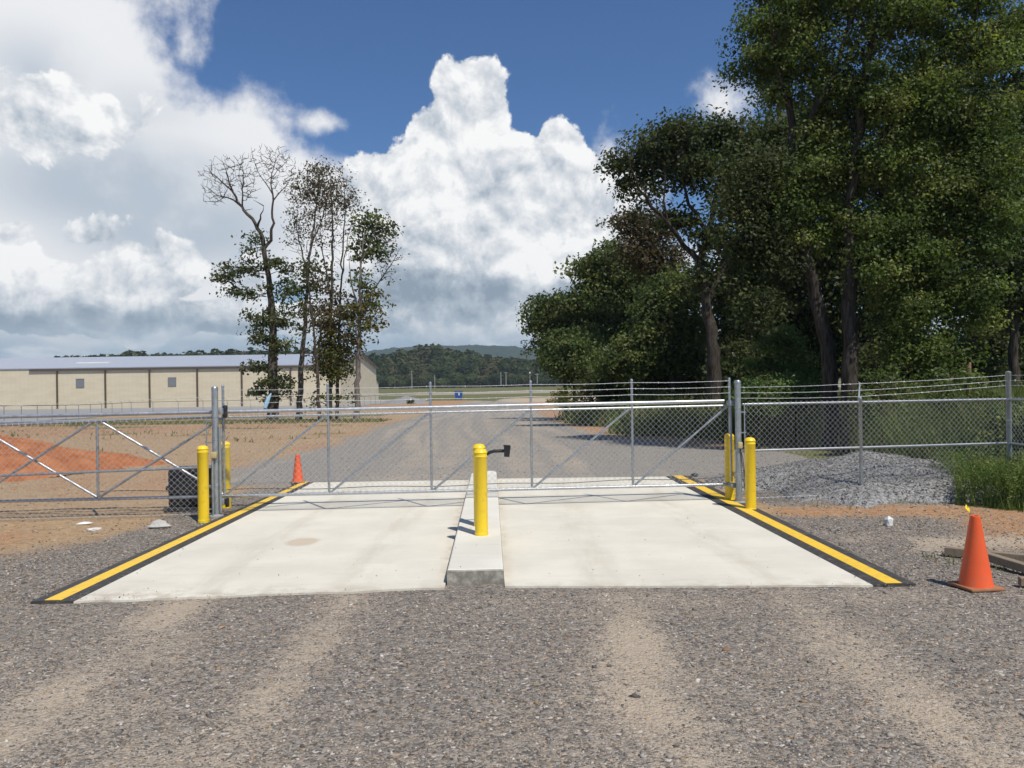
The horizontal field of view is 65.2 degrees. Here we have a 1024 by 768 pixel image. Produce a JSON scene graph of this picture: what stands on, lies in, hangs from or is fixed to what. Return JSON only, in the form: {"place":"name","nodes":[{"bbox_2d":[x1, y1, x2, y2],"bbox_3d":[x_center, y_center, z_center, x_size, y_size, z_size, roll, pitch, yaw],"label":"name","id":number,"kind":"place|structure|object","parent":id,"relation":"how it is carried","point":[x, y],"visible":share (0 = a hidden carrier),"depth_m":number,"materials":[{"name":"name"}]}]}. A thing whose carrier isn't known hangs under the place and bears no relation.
{"place":"outdoors","nodes":[
{"label":"outdoors","id":0,"kind":"place"},
{"bbox_2d":[454,391,462,399],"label":"dumpster","id":1,"kind":"object","parent":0,"point":[458,395],"visible":0.73,"depth_m":204.21,"materials":[{"name":"blue paint"}]},
{"bbox_2d":[0,399,1023,767],"bbox_3d":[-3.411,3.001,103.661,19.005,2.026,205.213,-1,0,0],"label":"gravel road","id":2,"kind":"structure","parent":0,"point":[644,653],"depth_m":5.81,"materials":[{"name":"grey gravel"}]},
{"bbox_2d":[947,515,1005,592],"bbox_3d":[4.590,1.659,7.922,0.364,0.711,0.364,-1,0,-8],"label":"traffic cone","id":3,"kind":"object","parent":2,"relation":"on","point":[975,575],"visible":1,"depth_m":7.84,"materials":[{"name":"orange plastic"}]},
{"bbox_2d":[1018,576,1023,585],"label":"timber","id":4,"kind":"object","parent":2,"relation":"on","point":[1020,580],"visible":1,"depth_m":7.95,"materials":[{"name":"beige wood"}]},
{"bbox_2d":[0,379,1023,607],"bbox_3d":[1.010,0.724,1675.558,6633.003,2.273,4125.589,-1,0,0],"label":"ground","id":5,"kind":"structure","parent":0,"point":[71,529],"depth_m":12.66,"materials":[{"name":"brown soil"}]},
{"bbox_2d":[76,522,91,524],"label":"litter","id":6,"kind":"object","parent":5,"relation":"on","point":[81,523],"visible":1,"depth_m":12.41,"materials":[{"name":"white paper"}]},
{"bbox_2d":[0,435,168,481],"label":"clay heap","id":7,"kind":"object","parent":5,"relation":"on","point":[118,462],"visible":0.79,"depth_m":20.23,"materials":[{"name":"orange soil"}]},
{"bbox_2d":[87,527,101,530],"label":"litter","id":8,"kind":"object","parent":5,"relation":"on","point":[93,529],"visible":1,"depth_m":11.89,"materials":[{"name":"white paper"}]},
{"bbox_2d":[0,397,211,519],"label":"chain link fence","id":9,"kind":"object","parent":5,"relation":"on","point":[49,473],"visible":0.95,"depth_m":12.87,"materials":[{"name":"metal"}]},
{"bbox_2d":[147,519,171,528],"bbox_3d":[-5.329,2.107,12.073,0.320,0.131,0.273,-1,0,-35],"label":"rock","id":10,"kind":"object","parent":5,"relation":"on","point":[158,524],"visible":1,"depth_m":12.01,"materials":[{"name":"grey stone"}]},
{"bbox_2d":[30,482,312,603],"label":"kerb","id":11,"kind":"structure","parent":5,"relation":"on","point":[85,586],"depth_m":9.78,"materials":[{"name":"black paint"}]},
{"bbox_2d":[291,454,304,483],"bbox_3d":[-4.616,1.822,17.232,0.270,0.601,0.270,-1,0,-20],"label":"traffic cone","id":12,"kind":"object","parent":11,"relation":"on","point":[297,475],"visible":0.95,"depth_m":17.16,"materials":[{"name":"orange plastic"}]},
{"bbox_2d":[163,465,211,511],"bbox_3d":[-5.509,1.790,13.752,0.830,0.737,0.500,-1,0,0],"label":"gate operator","id":13,"kind":"object","parent":5,"relation":"on","point":[185,487],"visible":0.5,"depth_m":13.54,"materials":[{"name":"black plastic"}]},
{"bbox_2d":[197,445,209,522],"bbox_3d":[-4.833,1.581,12.522,0.177,1.240,0.177,-1,0,0],"label":"bollard","id":14,"kind":"object","parent":5,"relation":"on","point":[203,480],"visible":0.96,"depth_m":12.45,"materials":[{"name":"yellow plastic"}]},
{"bbox_2d":[0,399,428,420],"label":"concrete yard","id":15,"kind":"structure","parent":5,"relation":"on","point":[47,411],"depth_m":149.74,"materials":[{"name":"grey concrete"}]},
{"bbox_2d":[0,353,379,409],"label":"warehouse","id":16,"kind":"structure","parent":15,"relation":"on","point":[103,381],"depth_m":166.00,"materials":[{"name":"beige metal"}]},
{"bbox_2d":[0,393,413,420],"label":"yard fence","id":17,"kind":"object","parent":15,"relation":"on","point":[101,409],"visible":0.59,"depth_m":125.58,"materials":[{"name":"metal"}]},
{"bbox_2d":[209,386,228,517],"bbox_3d":[-4.782,1.143,13.057,0.350,2.213,0.236,-1,0,-40],"label":"gate post","id":18,"kind":"object","parent":5,"relation":"on","point":[218,501],"visible":0.99,"depth_m":12.98,"materials":[{"name":"metal"}]},
{"bbox_2d":[221,441,230,507],"bbox_3d":[-5.004,1.601,13.982,0.177,1.200,0.177,-1,0,0],"label":"bollard","id":19,"kind":"object","parent":5,"relation":"on","point":[227,462],"visible":0.46,"depth_m":13.92,"materials":[{"name":"yellow plastic"}]},
{"bbox_2d":[198,145,310,421],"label":"bare topped tree","id":20,"kind":"object","parent":5,"relation":"on","point":[272,324],"visible":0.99,"depth_m":67.80,"materials":[{"name":"green plant"}]},
{"bbox_2d":[264,393,271,408],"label":"tarp","id":21,"kind":"object","parent":5,"relation":"on","point":[267,400],"visible":0.9,"depth_m":66.14,"materials":[{"name":"blue plastic"}]},
{"bbox_2d":[74,480,469,603],"bbox_3d":[-2.506,2.190,12.639,3.626,0.156,9.512,-1,0,0],"label":"concrete pad","id":22,"kind":"object","parent":5,"relation":"on","point":[315,544],"visible":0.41,"depth_m":10.11,"materials":[{"name":"white concrete"}]},
{"bbox_2d":[273,155,345,418],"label":"thin leafed tree","id":23,"kind":"object","parent":5,"relation":"on","point":[313,170],"visible":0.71,"depth_m":70.81,"materials":[{"name":"green plant"}]},
{"bbox_2d":[53,343,600,388],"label":"wood","id":24,"kind":"object","parent":5,"relation":"on","point":[466,368],"visible":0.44,"depth_m":585.32,"materials":[{"name":"green plant"}]},
{"bbox_2d":[293,157,369,420],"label":"vine clad tree","id":25,"kind":"object","parent":5,"relation":"on","point":[331,347],"visible":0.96,"depth_m":66.61,"materials":[{"name":"green plant"}]},
{"bbox_2d":[334,205,409,419],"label":"open crowned tree","id":26,"kind":"object","parent":5,"relation":"on","point":[360,307],"visible":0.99,"depth_m":65.75,"materials":[{"name":"green plant"}]},
{"bbox_2d":[381,396,428,403],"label":"gravel heap","id":27,"kind":"object","parent":5,"relation":"on","point":[400,400],"visible":0.88,"depth_m":169.53,"materials":[{"name":"gravel"}]},
{"bbox_2d":[406,399,414,403],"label":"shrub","id":28,"kind":"object","parent":5,"relation":"on","point":[410,401],"visible":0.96,"depth_m":149.88,"materials":[{"name":"plant"}]},
{"bbox_2d":[447,471,503,585],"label":"traffic island","id":29,"kind":"structure","parent":5,"relation":"on","point":[478,560],"depth_m":9.40,"materials":[{"name":"concrete"}]},
{"bbox_2d":[474,448,487,535],"bbox_3d":[-0.399,1.409,10.292,0.177,1.165,0.177,-1,0,0],"label":"bollard","id":30,"kind":"object","parent":29,"relation":"on","point":[480,491],"visible":0.96,"depth_m":10.22,"materials":[{"name":"yellow plastic"}]},
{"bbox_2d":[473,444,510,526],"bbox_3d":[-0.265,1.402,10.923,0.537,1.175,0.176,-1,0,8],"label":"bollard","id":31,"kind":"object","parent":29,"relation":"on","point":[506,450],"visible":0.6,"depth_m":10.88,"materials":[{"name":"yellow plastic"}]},
{"bbox_2d":[0,369,1023,590],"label":"tall grass","id":32,"kind":"structure","parent":5,"relation":"on","point":[984,469],"depth_m":19.86,"materials":[{"name":"green plant"}]},
{"bbox_2d":[515,288,593,411],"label":"bushy tree","id":33,"kind":"object","parent":5,"relation":"on","point":[542,317],"visible":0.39,"depth_m":61.25,"materials":[{"name":"green plant"}]},
{"bbox_2d":[535,322,613,418],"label":"bushy tree","id":34,"kind":"object","parent":5,"relation":"on","point":[563,359],"visible":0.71,"depth_m":53.19,"materials":[{"name":"green plant"}]},
{"bbox_2d":[545,382,629,407],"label":"shrub","id":35,"kind":"object","parent":5,"relation":"on","point":[560,397],"visible":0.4,"depth_m":49.63,"materials":[{"name":"green plant"}]},
{"bbox_2d":[553,234,660,349],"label":"bushy tree","id":36,"kind":"object","parent":5,"relation":"on","point":[599,298],"visible":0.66,"depth_m":56.78,"materials":[{"name":"green plant"}]},
{"bbox_2d":[573,358,723,406],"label":"understory tree","id":37,"kind":"object","parent":5,"relation":"on","point":[686,378],"visible":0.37,"depth_m":48.91,"materials":[{"name":"green plant"}]},
{"bbox_2d":[595,204,705,285],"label":"pale crowned tree","id":38,"kind":"object","parent":5,"relation":"on","point":[645,253],"visible":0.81,"depth_m":51.24,"materials":[{"name":"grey plant"}]},
{"bbox_2d":[584,261,722,393],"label":"bushy tree","id":39,"kind":"object","parent":5,"relation":"on","point":[662,341],"visible":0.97,"depth_m":45.98,"materials":[{"name":"green plant"}]},
{"bbox_2d":[618,386,704,406],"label":"shrub","id":40,"kind":"object","parent":5,"relation":"on","point":[664,392],"visible":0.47,"depth_m":43.74,"materials":[{"name":"green plant"}]},
{"bbox_2d":[497,477,872,587],"bbox_3d":[1.658,2.132,12.818,3.982,0.156,9.470,-1,0,0],"label":"concrete pad","id":41,"kind":"object","parent":5,"relation":"on","point":[604,534],"visible":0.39,"depth_m":10.28,"materials":[{"name":"white concrete"}]},
{"bbox_2d":[593,102,809,408],"bbox_3d":[9.042,-5.181,37.047,10.364,15.141,4.913,-1,0,0],"label":"spreading oak","id":42,"kind":"object","parent":5,"relation":"on","point":[681,151],"visible":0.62,"depth_m":36.49,"materials":[{"name":"green plant"}]},
{"bbox_2d":[724,433,734,499],"bbox_3d":[3.799,1.468,13.962,0.177,1.220,0.177,-1,0,0],"label":"bollard","id":43,"kind":"object","parent":5,"relation":"on","point":[729,493],"visible":0.8,"depth_m":13.90,"materials":[{"name":"yellow plastic"}]},
{"bbox_2d":[726,380,744,502],"bbox_3d":[3.855,1.029,13.712,0.253,2.198,0.378,-1,0,0],"label":"gate post","id":44,"kind":"object","parent":5,"relation":"on","point":[736,403],"visible":0.93,"depth_m":13.60,"materials":[{"name":"metal"}]},
{"bbox_2d":[0,378,730,502],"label":"sliding gate","id":45,"kind":"structure","parent":44,"relation":"attached to","point":[430,407],"depth_m":13.51,"materials":[{"name":"metal"}]},
{"bbox_2d":[679,230,821,358],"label":"bushy tree","id":46,"kind":"object","parent":5,"relation":"on","point":[718,304],"visible":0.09,"depth_m":42.22,"materials":[{"name":"green plant"}]},
{"bbox_2d":[744,437,756,509],"bbox_3d":[3.846,1.469,12.902,0.177,1.220,0.177,-1,0,0],"label":"bollard","id":47,"kind":"object","parent":5,"relation":"on","point":[750,475],"visible":0.96,"depth_m":12.83,"materials":[{"name":"yellow plastic"}]},
{"bbox_2d":[720,371,796,448],"bbox_3d":[7.318,0.885,23.976,2.121,2.571,1.739,-1,0,0],"label":"shrub","id":48,"kind":"object","parent":5,"relation":"on","point":[766,387],"visible":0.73,"depth_m":23.75,"materials":[{"name":"green plant"}]},
{"bbox_2d":[735,324,821,429],"bbox_3d":[9.108,0.042,26.979,2.878,4.235,1.880,-1,0,0],"label":"understory sapling","id":49,"kind":"object","parent":5,"relation":"on","point":[780,348],"visible":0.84,"depth_m":26.73,"materials":[{"name":"green plant"}]},
{"bbox_2d":[694,334,866,402],"bbox_3d":[13.014,-0.123,38.988,7.856,4.735,4.844,-1,0,0],"label":"understory tree","id":50,"kind":"object","parent":5,"relation":"on","point":[729,369],"visible":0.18,"depth_m":38.43,"materials":[{"name":"green plant"}]},
{"bbox_2d":[666,475,915,586],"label":"kerb","id":51,"kind":"structure","parent":5,"relation":"on","point":[863,569],"depth_m":10.18,"materials":[{"name":"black paint"}]},
{"bbox_2d":[698,0,891,449],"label":"tall oak","id":52,"kind":"object","parent":5,"relation":"on","point":[778,58],"visible":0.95,"depth_m":23.12,"materials":[{"name":"green plant"}]},
{"bbox_2d":[769,371,821,446],"bbox_3d":[8.851,0.874,24.953,2.202,2.553,1.937,-1,0,0],"label":"shrub","id":53,"kind":"object","parent":5,"relation":"on","point":[801,389],"visible":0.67,"depth_m":24.74,"materials":[{"name":"green plant"}]},
{"bbox_2d":[722,86,919,385],"bbox_3d":[15.376,-6.176,40.050,9.206,16.859,6.747,-1,0,0],"label":"background tree","id":54,"kind":"object","parent":5,"relation":"on","point":[802,314],"visible":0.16,"depth_m":38.87,"materials":[{"name":"green plant"}]},
{"bbox_2d":[703,450,1023,507],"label":"gravel heap","id":55,"kind":"object","parent":5,"relation":"on","point":[869,492],"visible":0.62,"depth_m":14.44,"materials":[{"name":"gravel"}]},
{"bbox_2d":[839,365,921,427],"bbox_3d":[9.765,0.810,21.024,2.110,2.662,1.905,-1,0,0],"label":"shrub","id":56,"kind":"object","parent":5,"relation":"on","point":[883,395],"visible":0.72,"depth_m":20.80,"materials":[{"name":"green plant"}]},
{"bbox_2d":[741,371,1023,498],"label":"chain link fence","id":57,"kind":"object","parent":5,"relation":"on","point":[1008,399],"visible":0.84,"depth_m":14.08,"materials":[{"name":"metal"}]},
{"bbox_2d":[884,516,892,525],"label":"litter","id":58,"kind":"object","parent":5,"relation":"on","point":[888,520],"visible":0.98,"depth_m":11.38,"materials":[{"name":"white paper"}]},
{"bbox_2d":[802,35,996,351],"bbox_3d":[17.664,-6.625,35.742,9.359,17.619,7.686,-1,0,0],"label":"background tree","id":59,"kind":"object","parent":5,"relation":"on","point":[877,193],"visible":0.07,"depth_m":35.35,"materials":[{"name":"green plant"}]},
{"bbox_2d":[818,0,1023,452],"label":"tall oak","id":60,"kind":"object","parent":5,"relation":"on","point":[897,264],"visible":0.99,"depth_m":22.03,"materials":[{"name":"green plant"}]},
{"bbox_2d":[836,323,1023,395],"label":"understory tree","id":61,"kind":"object","parent":5,"relation":"on","point":[873,363],"visible":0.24,"depth_m":32.05,"materials":[{"name":"green plant"}]},
{"bbox_2d":[898,362,1003,428],"bbox_3d":[9.864,0.823,17.995,2.256,2.638,1.821,-1,0,0],"label":"shrub","id":62,"kind":"object","parent":5,"relation":"on","point":[948,381],"visible":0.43,"depth_m":17.86,"materials":[{"name":"green plant"}]},
{"bbox_2d":[918,70,1023,390],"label":"background tree","id":63,"kind":"object","parent":5,"relation":"on","point":[1006,330],"visible":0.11,"depth_m":33.01,"materials":[{"name":"green plant"}]},
{"bbox_2d":[944,546,1023,561],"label":"timber","id":64,"kind":"object","parent":5,"relation":"on","point":[955,551],"visible":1,"depth_m":9.12,"materials":[{"name":"grey wood"}]},
{"bbox_2d":[952,389,1023,460],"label":"shrub","id":65,"kind":"object","parent":5,"relation":"on","point":[995,429],"visible":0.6,"depth_m":15.83,"materials":[{"name":"green plant"}]},
{"bbox_2d":[975,6,1023,391],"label":"pine tree","id":66,"kind":"object","parent":5,"relation":"on","point":[1015,264],"visible":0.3,"depth_m":29.74,"materials":[{"name":"green plant"}]},
{"bbox_2d":[987,551,1023,572],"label":"timber","id":67,"kind":"object","parent":5,"relation":"on","point":[1009,563],"depth_m":8.62,"materials":[{"name":"grey wood"}]},
{"bbox_2d":[989,330,1023,391],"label":"understory tree","id":68,"kind":"object","parent":5,"relation":"on","point":[1020,331],"visible":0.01,"depth_m":34.07,"materials":[{"name":"green plant"}]},
{"bbox_2d":[0,0,1023,357],"label":"sky","id":69,"kind":"structure","parent":0,"point":[479,127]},
{"bbox_2d":[354,344,840,378],"bbox_3d":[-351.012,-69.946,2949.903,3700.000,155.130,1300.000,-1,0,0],"label":"wooded hill","id":70,"kind":"structure","parent":0,"point":[503,351],"depth_m":2830.42,"materials":[{"name":"green plant"}]}
]}

